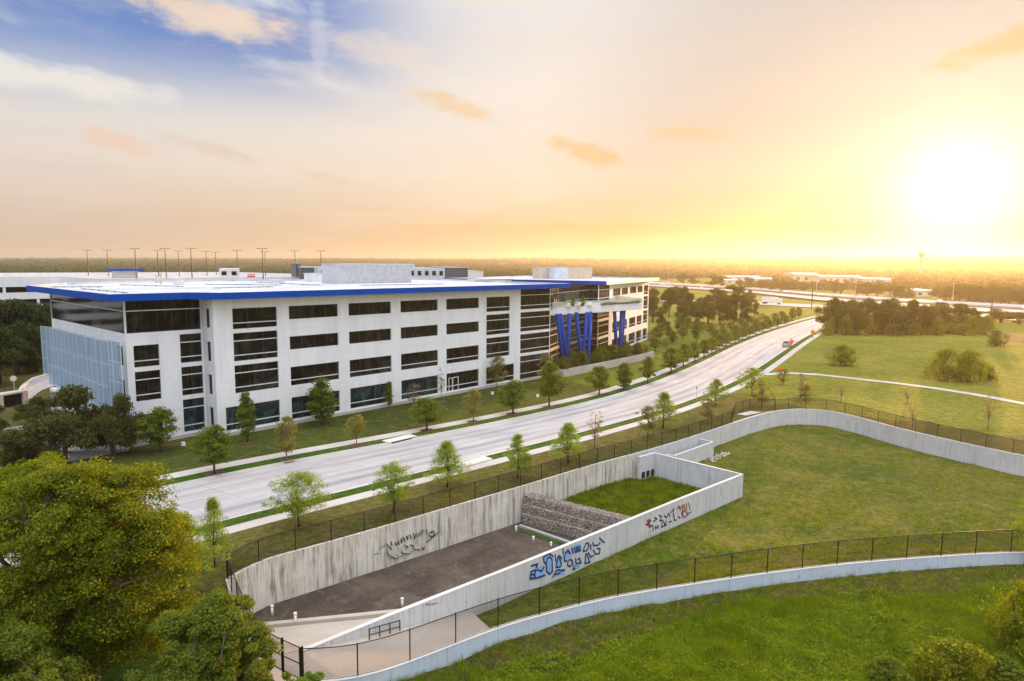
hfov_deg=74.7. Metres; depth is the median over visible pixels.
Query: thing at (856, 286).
oak tree
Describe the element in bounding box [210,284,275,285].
conduit
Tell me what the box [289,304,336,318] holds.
window
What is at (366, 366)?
window
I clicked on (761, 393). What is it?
young tree
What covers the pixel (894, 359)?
ground
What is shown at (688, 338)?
lawn
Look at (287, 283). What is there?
conduit
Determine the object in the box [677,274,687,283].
oak tree
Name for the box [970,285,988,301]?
oak tree
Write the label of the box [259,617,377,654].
ramp
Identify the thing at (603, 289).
window
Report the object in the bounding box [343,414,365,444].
young tree
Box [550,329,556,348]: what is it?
window
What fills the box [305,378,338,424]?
young tree
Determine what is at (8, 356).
oak tree
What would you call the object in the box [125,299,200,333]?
window
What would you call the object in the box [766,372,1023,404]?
path
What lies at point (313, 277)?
roof unit
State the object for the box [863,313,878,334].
bush
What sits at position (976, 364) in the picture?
bush
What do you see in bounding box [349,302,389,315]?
window
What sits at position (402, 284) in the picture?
conduit
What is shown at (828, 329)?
bush
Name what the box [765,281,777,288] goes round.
oak tree
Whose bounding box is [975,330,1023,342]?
dirt track
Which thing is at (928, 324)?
oak tree
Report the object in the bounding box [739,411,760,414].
inlet slab
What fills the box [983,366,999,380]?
bush
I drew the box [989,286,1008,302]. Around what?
oak tree
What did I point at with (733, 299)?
oak tree
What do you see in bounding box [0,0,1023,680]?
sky
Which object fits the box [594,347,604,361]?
bush
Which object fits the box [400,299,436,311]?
window
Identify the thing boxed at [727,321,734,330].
oak tree
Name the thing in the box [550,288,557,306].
window
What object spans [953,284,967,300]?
oak tree
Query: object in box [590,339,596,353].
window
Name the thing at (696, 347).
oak tree
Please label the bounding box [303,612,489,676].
apron
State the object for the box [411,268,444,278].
campus building
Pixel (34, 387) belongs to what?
driveway
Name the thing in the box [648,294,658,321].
oak tree
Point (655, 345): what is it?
oak tree
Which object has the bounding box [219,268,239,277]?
campus building
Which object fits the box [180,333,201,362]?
window
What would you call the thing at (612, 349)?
bush
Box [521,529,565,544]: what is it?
grass strip
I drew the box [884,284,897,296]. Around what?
oak tree
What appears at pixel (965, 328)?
bush
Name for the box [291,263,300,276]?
campus building
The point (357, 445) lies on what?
mulch ring
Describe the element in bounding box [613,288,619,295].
window
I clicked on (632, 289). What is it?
window
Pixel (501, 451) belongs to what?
kerb
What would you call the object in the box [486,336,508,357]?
window
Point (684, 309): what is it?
oak tree
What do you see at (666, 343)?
young tree
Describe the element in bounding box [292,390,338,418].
window
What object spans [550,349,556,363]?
window
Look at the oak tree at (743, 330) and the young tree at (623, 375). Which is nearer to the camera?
the young tree at (623, 375)
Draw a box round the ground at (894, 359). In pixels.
[0,259,1023,680]
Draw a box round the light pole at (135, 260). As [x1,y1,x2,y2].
[130,248,139,277]
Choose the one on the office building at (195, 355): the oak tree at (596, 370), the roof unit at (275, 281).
the roof unit at (275, 281)
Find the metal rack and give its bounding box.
[369,620,400,639]
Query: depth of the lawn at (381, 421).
93.00 m
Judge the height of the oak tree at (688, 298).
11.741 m
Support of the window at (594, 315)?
in the office building at (195, 355)
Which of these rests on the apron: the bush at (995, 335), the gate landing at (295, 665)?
the gate landing at (295, 665)
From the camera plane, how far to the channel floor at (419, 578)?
57.01 m
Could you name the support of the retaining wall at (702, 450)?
on the lawn at (741, 536)
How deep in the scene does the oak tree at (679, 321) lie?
228.19 m
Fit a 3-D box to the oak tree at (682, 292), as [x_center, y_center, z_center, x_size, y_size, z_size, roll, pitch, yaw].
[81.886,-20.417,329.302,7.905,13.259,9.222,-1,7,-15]
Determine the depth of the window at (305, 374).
97.16 m
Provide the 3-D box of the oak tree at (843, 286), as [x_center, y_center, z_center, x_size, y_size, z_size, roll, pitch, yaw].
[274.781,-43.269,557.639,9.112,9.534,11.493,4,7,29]
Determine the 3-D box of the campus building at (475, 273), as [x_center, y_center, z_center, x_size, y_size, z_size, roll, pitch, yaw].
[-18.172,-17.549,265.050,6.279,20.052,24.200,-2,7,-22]
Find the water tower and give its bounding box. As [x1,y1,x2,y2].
[918,250,925,273]
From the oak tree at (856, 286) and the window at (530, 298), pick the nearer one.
the window at (530, 298)
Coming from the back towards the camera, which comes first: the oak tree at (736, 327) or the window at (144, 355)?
the oak tree at (736, 327)
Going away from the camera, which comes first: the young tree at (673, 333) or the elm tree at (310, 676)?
the elm tree at (310, 676)
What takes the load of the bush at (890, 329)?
on the ground at (894, 359)
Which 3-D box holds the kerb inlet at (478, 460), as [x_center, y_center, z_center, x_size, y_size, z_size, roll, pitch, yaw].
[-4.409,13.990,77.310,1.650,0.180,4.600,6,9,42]
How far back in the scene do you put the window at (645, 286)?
201.22 m
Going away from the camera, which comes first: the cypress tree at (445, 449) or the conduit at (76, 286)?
the cypress tree at (445, 449)
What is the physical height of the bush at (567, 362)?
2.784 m
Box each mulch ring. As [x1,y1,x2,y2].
[153,451,167,453]
[203,470,224,476]
[279,459,294,462]
[315,424,329,426]
[349,443,364,446]
[420,429,433,431]
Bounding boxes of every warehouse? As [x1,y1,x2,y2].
[719,275,760,280]
[723,279,737,282]
[748,277,772,281]
[783,272,819,281]
[807,275,861,282]
[849,277,873,282]
[866,278,891,282]
[886,288,933,296]
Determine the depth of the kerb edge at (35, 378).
129.62 m
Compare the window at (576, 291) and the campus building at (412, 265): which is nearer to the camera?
the window at (576, 291)
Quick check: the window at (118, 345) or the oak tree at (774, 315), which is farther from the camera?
the oak tree at (774, 315)
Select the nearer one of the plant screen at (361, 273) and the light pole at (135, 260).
the plant screen at (361, 273)
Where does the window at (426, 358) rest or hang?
in the office building at (195, 355)
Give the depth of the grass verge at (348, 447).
96.02 m
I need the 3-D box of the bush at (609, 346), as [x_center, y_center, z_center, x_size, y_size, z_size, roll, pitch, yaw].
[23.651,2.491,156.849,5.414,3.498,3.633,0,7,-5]
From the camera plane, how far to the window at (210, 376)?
88.16 m
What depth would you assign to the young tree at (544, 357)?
128.08 m
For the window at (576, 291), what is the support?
in the office building at (195, 355)
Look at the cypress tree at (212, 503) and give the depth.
49.81 m
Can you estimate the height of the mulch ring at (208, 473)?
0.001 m
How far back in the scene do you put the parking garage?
211.88 m
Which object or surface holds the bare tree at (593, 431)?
on the ground at (894, 359)
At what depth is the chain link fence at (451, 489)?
62.29 m
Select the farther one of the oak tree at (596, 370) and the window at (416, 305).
the oak tree at (596, 370)
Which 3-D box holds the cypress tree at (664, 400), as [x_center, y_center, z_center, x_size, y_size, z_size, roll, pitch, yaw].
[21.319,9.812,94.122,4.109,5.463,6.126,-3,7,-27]
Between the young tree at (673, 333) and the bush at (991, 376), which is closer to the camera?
the bush at (991, 376)
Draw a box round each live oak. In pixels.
[0,403,10,431]
[0,427,64,470]
[9,396,67,423]
[15,383,122,461]
[85,392,148,456]
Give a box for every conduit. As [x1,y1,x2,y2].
[51,286,101,286]
[81,288,127,292]
[119,284,183,286]
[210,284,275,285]
[218,286,272,288]
[260,282,312,284]
[365,284,437,285]
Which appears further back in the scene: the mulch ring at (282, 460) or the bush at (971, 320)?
the bush at (971, 320)
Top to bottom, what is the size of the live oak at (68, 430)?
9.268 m
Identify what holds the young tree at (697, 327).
on the lawn at (688, 338)
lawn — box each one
[70,378,605,475]
[476,424,1023,627]
[554,315,811,387]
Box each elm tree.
[0,451,129,623]
[0,454,205,680]
[0,617,101,680]
[123,587,292,680]
[287,671,324,680]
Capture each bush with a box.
[554,359,569,368]
[557,357,572,367]
[570,350,579,366]
[571,296,575,305]
[572,350,589,366]
[580,295,584,306]
[590,351,604,362]
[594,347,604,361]
[600,346,610,359]
[604,350,616,359]
[605,344,623,356]
[608,344,618,358]
[617,346,629,357]
[623,341,632,355]
[623,346,631,355]
[631,342,645,353]
[819,321,834,335]
[824,343,860,366]
[828,315,838,333]
[839,314,854,334]
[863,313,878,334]
[864,654,915,680]
[878,323,902,335]
[901,633,1010,680]
[905,322,927,335]
[918,322,930,333]
[918,347,972,382]
[927,317,949,335]
[944,320,961,334]
[949,323,977,334]
[950,348,994,383]
[962,315,980,333]
[978,574,1023,662]
[980,314,995,334]
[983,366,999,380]
[983,652,1023,680]
[987,329,1009,345]
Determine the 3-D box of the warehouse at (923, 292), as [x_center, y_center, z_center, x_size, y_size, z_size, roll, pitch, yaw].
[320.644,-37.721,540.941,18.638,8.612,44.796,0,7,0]
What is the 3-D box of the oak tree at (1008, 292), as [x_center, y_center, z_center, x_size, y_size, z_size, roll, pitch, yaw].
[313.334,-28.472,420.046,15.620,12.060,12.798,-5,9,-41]
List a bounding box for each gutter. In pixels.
[148,319,813,491]
[201,330,817,524]
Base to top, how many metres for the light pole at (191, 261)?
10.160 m
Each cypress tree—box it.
[165,511,231,594]
[194,496,233,567]
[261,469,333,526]
[367,460,415,513]
[422,439,472,486]
[502,433,534,478]
[547,422,586,462]
[649,391,681,427]
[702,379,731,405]
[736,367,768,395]
[1003,495,1023,546]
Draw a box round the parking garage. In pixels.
[0,272,298,304]
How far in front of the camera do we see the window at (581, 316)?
151.22 m
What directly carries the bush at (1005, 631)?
on the ground at (894, 359)
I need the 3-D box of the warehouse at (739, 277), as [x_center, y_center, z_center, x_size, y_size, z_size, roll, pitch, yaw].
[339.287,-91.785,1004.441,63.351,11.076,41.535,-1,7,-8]
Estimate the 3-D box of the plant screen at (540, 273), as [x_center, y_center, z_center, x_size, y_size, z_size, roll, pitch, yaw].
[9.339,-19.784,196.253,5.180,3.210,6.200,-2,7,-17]
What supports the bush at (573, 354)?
in the planter
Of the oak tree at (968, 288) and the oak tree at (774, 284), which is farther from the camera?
the oak tree at (774, 284)
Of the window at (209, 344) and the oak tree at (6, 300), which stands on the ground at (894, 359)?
the oak tree at (6, 300)
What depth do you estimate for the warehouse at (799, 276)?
962.59 m
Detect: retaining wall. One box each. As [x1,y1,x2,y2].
[225,578,266,672]
[226,453,637,613]
[304,452,742,650]
[321,551,1023,680]
[636,409,1023,478]
[665,439,713,461]
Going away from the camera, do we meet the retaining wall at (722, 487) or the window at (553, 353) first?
the retaining wall at (722, 487)
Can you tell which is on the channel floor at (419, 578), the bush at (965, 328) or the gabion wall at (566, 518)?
the gabion wall at (566, 518)
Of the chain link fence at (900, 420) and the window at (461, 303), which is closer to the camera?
the chain link fence at (900, 420)
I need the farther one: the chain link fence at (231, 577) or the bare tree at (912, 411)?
the bare tree at (912, 411)
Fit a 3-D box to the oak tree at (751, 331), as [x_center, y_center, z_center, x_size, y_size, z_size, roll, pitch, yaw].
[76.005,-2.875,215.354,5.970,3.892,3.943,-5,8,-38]
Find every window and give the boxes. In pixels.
[50,294,123,332]
[118,345,123,365]
[120,379,124,395]
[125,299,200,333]
[133,344,158,367]
[135,370,160,401]
[138,414,161,438]
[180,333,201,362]
[181,365,202,394]
[183,397,204,431]
[206,309,209,327]
[208,342,210,360]
[209,374,212,393]
[211,407,213,425]
[226,400,279,430]
[232,307,275,328]
[233,330,276,360]
[234,361,277,392]
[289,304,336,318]
[290,333,337,348]
[291,362,338,384]
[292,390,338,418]
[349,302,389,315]
[349,329,390,343]
[350,355,390,376]
[350,382,390,407]
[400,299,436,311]
[401,325,436,338]
[401,350,436,369]
[401,375,437,398]
[446,298,477,309]
[446,321,477,333]
[446,345,477,363]
[447,369,477,390]
[486,296,508,311]
[486,314,508,334]
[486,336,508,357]
[486,364,512,383]
[520,310,549,331]
[520,331,548,352]
[520,352,548,378]
[521,288,549,309]
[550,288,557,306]
[550,310,556,327]
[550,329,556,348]
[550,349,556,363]
[557,323,587,345]
[557,340,586,359]
[558,285,588,301]
[563,313,584,323]
[589,285,597,300]
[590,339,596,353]
[591,322,596,336]
[592,312,597,319]
[598,312,608,319]
[598,319,608,336]
[598,337,607,348]
[599,285,608,299]
[612,321,618,332]
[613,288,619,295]
[622,287,626,294]
[629,317,634,326]
[629,332,633,343]
[630,286,635,293]
[636,330,640,341]
[637,315,640,324]
[642,328,645,338]
[643,296,646,308]
[643,310,646,322]
[644,285,647,293]
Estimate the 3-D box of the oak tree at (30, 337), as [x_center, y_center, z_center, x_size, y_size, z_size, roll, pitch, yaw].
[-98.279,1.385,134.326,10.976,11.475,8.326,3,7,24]
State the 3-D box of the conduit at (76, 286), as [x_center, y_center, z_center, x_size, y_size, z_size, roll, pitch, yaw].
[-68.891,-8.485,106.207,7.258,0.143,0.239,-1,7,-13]
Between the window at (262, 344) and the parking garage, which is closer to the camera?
the window at (262, 344)
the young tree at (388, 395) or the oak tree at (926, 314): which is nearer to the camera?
the young tree at (388, 395)
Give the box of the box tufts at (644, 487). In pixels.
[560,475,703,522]
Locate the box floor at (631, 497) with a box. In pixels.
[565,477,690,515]
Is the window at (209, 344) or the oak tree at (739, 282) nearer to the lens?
the window at (209, 344)
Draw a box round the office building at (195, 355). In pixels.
[26,276,658,446]
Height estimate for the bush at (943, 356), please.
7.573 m
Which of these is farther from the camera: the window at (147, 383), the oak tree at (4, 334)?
the oak tree at (4, 334)
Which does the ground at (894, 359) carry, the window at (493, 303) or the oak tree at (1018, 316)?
the oak tree at (1018, 316)
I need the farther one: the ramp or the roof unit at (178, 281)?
the roof unit at (178, 281)
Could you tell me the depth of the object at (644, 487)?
75.06 m
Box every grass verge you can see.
[160,316,821,485]
[180,328,824,538]
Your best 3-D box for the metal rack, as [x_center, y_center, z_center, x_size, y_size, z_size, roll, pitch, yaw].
[-8.151,18.550,43.013,0.088,1.170,2.486,6,9,42]
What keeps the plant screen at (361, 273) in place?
on the office building at (195, 355)
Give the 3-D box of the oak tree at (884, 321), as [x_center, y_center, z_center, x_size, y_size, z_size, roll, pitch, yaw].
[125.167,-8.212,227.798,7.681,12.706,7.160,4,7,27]
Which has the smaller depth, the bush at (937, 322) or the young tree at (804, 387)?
the young tree at (804, 387)
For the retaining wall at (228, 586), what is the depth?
47.14 m
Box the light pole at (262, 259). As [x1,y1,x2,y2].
[257,248,267,278]
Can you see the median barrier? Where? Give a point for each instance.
(853, 297)
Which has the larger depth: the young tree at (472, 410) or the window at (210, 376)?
the young tree at (472, 410)
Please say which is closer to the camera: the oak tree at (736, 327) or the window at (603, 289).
the window at (603, 289)
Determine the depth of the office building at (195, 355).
99.27 m
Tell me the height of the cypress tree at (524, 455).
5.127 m
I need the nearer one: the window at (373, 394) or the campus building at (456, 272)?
the window at (373, 394)
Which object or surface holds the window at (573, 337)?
in the office building at (195, 355)
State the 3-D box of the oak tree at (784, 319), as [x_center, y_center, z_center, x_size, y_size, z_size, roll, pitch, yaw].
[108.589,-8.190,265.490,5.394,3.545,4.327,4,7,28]
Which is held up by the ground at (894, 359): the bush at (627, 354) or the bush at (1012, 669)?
the bush at (1012, 669)
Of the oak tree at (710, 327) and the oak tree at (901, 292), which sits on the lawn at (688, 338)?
the oak tree at (710, 327)
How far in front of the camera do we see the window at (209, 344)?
87.69 m
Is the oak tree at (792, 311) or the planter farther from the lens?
the oak tree at (792, 311)
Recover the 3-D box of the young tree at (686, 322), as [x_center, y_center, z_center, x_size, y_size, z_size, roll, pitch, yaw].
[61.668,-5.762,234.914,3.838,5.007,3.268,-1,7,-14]
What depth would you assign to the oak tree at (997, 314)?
279.89 m
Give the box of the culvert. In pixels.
[0,390,27,406]
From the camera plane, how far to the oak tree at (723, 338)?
181.82 m
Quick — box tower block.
[928,253,937,260]
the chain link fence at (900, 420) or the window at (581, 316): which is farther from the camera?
the window at (581, 316)
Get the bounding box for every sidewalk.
[3,425,26,430]
[122,316,817,483]
[188,332,822,540]
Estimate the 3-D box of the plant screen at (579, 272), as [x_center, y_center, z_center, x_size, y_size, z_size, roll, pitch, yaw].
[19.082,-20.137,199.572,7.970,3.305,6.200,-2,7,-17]
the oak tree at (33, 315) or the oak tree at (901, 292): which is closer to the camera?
the oak tree at (33, 315)
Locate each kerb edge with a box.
[23,373,51,389]
[164,319,811,486]
[199,330,818,526]
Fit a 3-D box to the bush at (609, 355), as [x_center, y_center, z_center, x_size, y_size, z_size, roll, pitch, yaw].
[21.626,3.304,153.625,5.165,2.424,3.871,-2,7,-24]
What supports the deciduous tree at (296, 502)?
on the ground at (894, 359)
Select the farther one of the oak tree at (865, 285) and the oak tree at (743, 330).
the oak tree at (865, 285)
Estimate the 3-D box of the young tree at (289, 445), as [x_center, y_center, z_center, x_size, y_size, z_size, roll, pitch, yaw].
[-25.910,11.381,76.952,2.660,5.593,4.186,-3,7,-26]
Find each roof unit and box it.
[172,278,184,284]
[267,280,284,283]
[303,273,321,281]
[467,279,511,281]
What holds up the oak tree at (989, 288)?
on the ground at (894, 359)
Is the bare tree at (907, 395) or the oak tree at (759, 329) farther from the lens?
the oak tree at (759, 329)
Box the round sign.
[10,376,16,390]
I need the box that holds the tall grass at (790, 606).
[379,561,1023,680]
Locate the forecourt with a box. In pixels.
[60,443,129,461]
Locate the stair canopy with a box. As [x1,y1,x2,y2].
[106,269,143,277]
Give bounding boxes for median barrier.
[649,283,1022,308]
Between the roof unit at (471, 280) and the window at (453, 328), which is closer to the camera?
the window at (453, 328)
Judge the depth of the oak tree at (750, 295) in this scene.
372.54 m
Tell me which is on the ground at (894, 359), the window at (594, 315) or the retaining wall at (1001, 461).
the retaining wall at (1001, 461)
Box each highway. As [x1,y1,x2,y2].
[649,282,1020,306]
[649,284,1023,311]
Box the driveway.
[22,375,52,398]
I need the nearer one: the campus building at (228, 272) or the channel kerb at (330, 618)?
the channel kerb at (330, 618)
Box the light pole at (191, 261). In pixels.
[189,248,195,277]
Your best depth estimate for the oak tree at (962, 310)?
237.76 m
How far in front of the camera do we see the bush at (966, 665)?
37.56 m
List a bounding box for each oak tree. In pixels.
[0,298,24,323]
[0,300,15,364]
[0,323,27,383]
[0,337,27,378]
[3,320,40,374]
[4,299,51,331]
[14,326,47,371]
[17,301,51,327]
[134,406,181,452]
[186,424,234,473]
[408,396,447,430]
[494,379,529,413]
[531,361,568,406]
[584,366,610,393]
[638,356,657,383]
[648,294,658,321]
[650,338,663,350]
[651,288,660,304]
[652,326,663,338]
[655,308,670,326]
[657,322,665,332]
[658,287,679,316]
[659,347,687,373]
[662,325,671,335]
[665,285,682,300]
[674,305,689,325]
[674,316,682,330]
[676,286,688,305]
[676,343,694,366]
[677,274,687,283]
[677,326,687,338]
[680,291,694,316]
[687,274,699,283]
[687,297,702,319]
[687,342,703,361]
[696,294,717,323]
[699,339,714,356]
[701,321,708,331]
[704,322,715,331]
[705,275,717,284]
[707,337,721,352]
[708,287,731,304]
[712,295,732,324]
[713,334,726,349]
[716,277,725,285]
[720,332,733,346]
[723,284,754,303]
[723,292,739,323]
[726,330,742,342]
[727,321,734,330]
[731,324,739,333]
[735,279,746,285]
[735,317,745,326]
[738,295,753,325]
[739,327,749,338]
[742,290,756,306]
[743,278,756,287]
[746,326,757,336]
[749,299,759,316]
[750,323,763,331]
[757,281,767,288]
[758,321,771,330]
[762,315,770,321]
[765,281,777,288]
[766,320,776,328]
[769,313,779,319]
[772,318,783,326]
[776,280,789,289]
[778,311,786,316]
[780,315,792,321]
[788,281,798,290]
[788,308,797,320]
[796,307,802,318]
[798,282,808,291]
[814,299,831,324]
[825,296,846,332]
[827,281,840,292]
[835,299,857,333]
[837,283,847,293]
[845,298,866,315]
[846,300,869,334]
[851,283,862,293]
[859,281,873,295]
[863,297,885,333]
[867,283,884,296]
[872,298,893,332]
[882,301,910,332]
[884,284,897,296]
[890,297,900,321]
[891,284,911,297]
[894,299,919,333]
[910,304,938,333]
[923,305,938,327]
[930,286,944,298]
[933,301,951,313]
[936,304,961,326]
[939,286,957,299]
[951,303,983,324]
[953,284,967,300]
[957,284,978,300]
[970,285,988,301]
[970,311,995,321]
[980,284,998,302]
[987,308,1021,321]
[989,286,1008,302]
[999,285,1019,303]
[1004,312,1023,323]
[1007,287,1023,304]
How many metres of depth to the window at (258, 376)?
90.75 m
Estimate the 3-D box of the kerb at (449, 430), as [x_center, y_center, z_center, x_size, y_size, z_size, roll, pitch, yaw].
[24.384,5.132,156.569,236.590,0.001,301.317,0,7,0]
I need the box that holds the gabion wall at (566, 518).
[522,492,629,538]
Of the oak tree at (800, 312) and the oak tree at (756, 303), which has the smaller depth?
the oak tree at (800, 312)
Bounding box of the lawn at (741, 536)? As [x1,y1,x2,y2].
[476,424,1023,627]
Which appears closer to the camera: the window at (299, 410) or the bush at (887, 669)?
the bush at (887, 669)
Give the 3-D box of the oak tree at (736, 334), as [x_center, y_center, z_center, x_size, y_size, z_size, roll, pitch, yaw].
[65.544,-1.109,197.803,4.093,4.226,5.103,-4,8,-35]
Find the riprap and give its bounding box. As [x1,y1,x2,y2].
[704,452,729,461]
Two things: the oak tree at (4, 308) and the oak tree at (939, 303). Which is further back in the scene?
the oak tree at (939, 303)
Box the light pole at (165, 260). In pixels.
[160,248,169,277]
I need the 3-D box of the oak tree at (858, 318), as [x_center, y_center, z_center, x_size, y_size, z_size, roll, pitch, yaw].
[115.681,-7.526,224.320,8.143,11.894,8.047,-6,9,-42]
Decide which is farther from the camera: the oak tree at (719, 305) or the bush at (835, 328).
the oak tree at (719, 305)
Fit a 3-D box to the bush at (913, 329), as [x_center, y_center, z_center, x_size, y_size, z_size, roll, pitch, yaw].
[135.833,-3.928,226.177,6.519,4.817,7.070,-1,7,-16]
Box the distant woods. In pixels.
[0,255,1023,303]
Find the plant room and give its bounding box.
[549,267,568,278]
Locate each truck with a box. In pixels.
[659,282,671,285]
[762,297,781,303]
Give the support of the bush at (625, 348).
in the planter
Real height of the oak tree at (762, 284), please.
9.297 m
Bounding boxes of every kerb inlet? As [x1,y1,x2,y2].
[382,434,416,443]
[455,456,492,467]
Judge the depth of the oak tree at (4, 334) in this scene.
124.09 m
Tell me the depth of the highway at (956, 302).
489.93 m
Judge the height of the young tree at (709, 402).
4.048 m
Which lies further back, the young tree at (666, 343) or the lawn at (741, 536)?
the young tree at (666, 343)
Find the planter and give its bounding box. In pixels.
[552,349,653,376]
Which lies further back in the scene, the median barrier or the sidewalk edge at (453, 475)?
the median barrier
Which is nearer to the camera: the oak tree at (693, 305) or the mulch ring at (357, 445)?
the mulch ring at (357, 445)
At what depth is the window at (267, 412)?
91.65 m
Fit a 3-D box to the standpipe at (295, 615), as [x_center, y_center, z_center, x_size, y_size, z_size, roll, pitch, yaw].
[-15.987,20.560,49.482,0.250,1.030,0.250,0,7,0]
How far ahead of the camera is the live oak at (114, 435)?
78.54 m
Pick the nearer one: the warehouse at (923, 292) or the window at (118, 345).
the window at (118, 345)
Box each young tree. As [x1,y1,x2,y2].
[235,391,257,441]
[273,416,297,460]
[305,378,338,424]
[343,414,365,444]
[384,381,393,404]
[460,388,483,421]
[486,355,507,388]
[537,353,553,380]
[614,362,634,389]
[634,405,659,435]
[648,331,656,343]
[662,339,668,348]
[667,331,677,342]
[683,317,692,329]
[691,317,703,341]
[698,397,717,422]
[710,329,720,337]
[716,320,727,330]
[750,383,776,407]
[751,318,760,325]
[756,313,764,319]
[775,369,790,384]
[797,384,814,400]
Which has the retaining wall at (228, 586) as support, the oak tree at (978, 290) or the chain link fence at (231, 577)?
the chain link fence at (231, 577)
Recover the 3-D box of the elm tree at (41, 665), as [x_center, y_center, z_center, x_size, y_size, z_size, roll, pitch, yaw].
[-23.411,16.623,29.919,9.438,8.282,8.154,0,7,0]
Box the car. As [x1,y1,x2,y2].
[782,340,790,346]
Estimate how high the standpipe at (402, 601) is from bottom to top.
0.830 m
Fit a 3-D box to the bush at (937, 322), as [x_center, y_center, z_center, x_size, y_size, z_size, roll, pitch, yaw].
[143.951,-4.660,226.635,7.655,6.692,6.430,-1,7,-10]
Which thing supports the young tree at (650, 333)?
on the lawn at (688, 338)
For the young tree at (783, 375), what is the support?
on the ground at (894, 359)
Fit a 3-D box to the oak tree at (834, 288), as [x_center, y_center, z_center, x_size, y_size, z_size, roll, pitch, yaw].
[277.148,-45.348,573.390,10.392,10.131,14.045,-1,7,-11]
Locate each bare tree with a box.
[404,383,424,404]
[435,367,444,400]
[585,409,603,448]
[792,373,807,395]
[837,380,846,397]
[902,387,913,402]
[907,402,919,427]
[982,394,995,428]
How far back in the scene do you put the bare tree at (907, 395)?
112.76 m
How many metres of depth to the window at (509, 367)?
127.05 m
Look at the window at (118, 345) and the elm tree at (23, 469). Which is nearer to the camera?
the elm tree at (23, 469)
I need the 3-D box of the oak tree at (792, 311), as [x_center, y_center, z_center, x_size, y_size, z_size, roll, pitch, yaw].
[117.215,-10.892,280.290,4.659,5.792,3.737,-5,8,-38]
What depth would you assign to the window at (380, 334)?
103.88 m
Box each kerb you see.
[0,374,46,392]
[152,320,807,488]
[197,329,820,526]
[264,609,397,627]
[518,524,570,542]
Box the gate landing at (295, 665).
[272,651,335,678]
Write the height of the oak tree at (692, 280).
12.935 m
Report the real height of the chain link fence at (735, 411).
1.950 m
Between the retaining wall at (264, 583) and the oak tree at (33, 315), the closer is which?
the retaining wall at (264, 583)
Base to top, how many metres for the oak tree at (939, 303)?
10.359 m
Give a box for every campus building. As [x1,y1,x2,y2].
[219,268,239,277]
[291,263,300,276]
[298,267,313,278]
[314,267,321,272]
[335,263,414,267]
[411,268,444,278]
[429,267,467,277]
[468,270,482,276]
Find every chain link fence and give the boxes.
[226,411,732,578]
[226,553,265,658]
[299,529,1023,679]
[732,399,775,420]
[774,398,1023,454]
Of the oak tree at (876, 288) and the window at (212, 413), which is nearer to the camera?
the window at (212, 413)
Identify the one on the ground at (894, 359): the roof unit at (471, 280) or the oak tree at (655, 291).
the oak tree at (655, 291)
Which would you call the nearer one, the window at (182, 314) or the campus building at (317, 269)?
the window at (182, 314)
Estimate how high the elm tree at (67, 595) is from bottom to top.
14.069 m
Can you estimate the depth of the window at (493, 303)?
124.53 m
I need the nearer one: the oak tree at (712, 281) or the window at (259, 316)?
the window at (259, 316)
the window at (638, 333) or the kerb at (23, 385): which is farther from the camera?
the window at (638, 333)
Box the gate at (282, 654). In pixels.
[263,633,303,677]
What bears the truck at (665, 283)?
on the highway at (828, 298)
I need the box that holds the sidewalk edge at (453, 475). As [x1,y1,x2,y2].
[113,337,816,566]
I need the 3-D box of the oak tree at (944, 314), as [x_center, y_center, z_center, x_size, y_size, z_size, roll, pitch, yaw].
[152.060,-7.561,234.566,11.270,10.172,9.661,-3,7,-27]
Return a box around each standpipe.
[270,604,273,615]
[293,612,296,620]
[401,597,403,606]
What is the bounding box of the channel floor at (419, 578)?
[249,522,575,623]
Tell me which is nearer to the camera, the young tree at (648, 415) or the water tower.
the young tree at (648, 415)
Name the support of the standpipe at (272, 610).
on the channel floor at (419, 578)
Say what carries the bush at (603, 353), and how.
in the planter
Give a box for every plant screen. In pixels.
[322,264,411,283]
[532,267,548,278]
[568,267,592,278]
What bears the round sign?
on the ground at (894, 359)
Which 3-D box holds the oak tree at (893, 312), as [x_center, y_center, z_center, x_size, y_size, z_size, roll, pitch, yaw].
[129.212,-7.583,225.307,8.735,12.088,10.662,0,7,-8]
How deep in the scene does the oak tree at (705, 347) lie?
166.17 m
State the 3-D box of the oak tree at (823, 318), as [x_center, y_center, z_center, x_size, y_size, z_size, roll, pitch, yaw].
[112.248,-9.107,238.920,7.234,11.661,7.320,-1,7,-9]
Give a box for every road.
[0,313,870,565]
[659,299,1020,319]

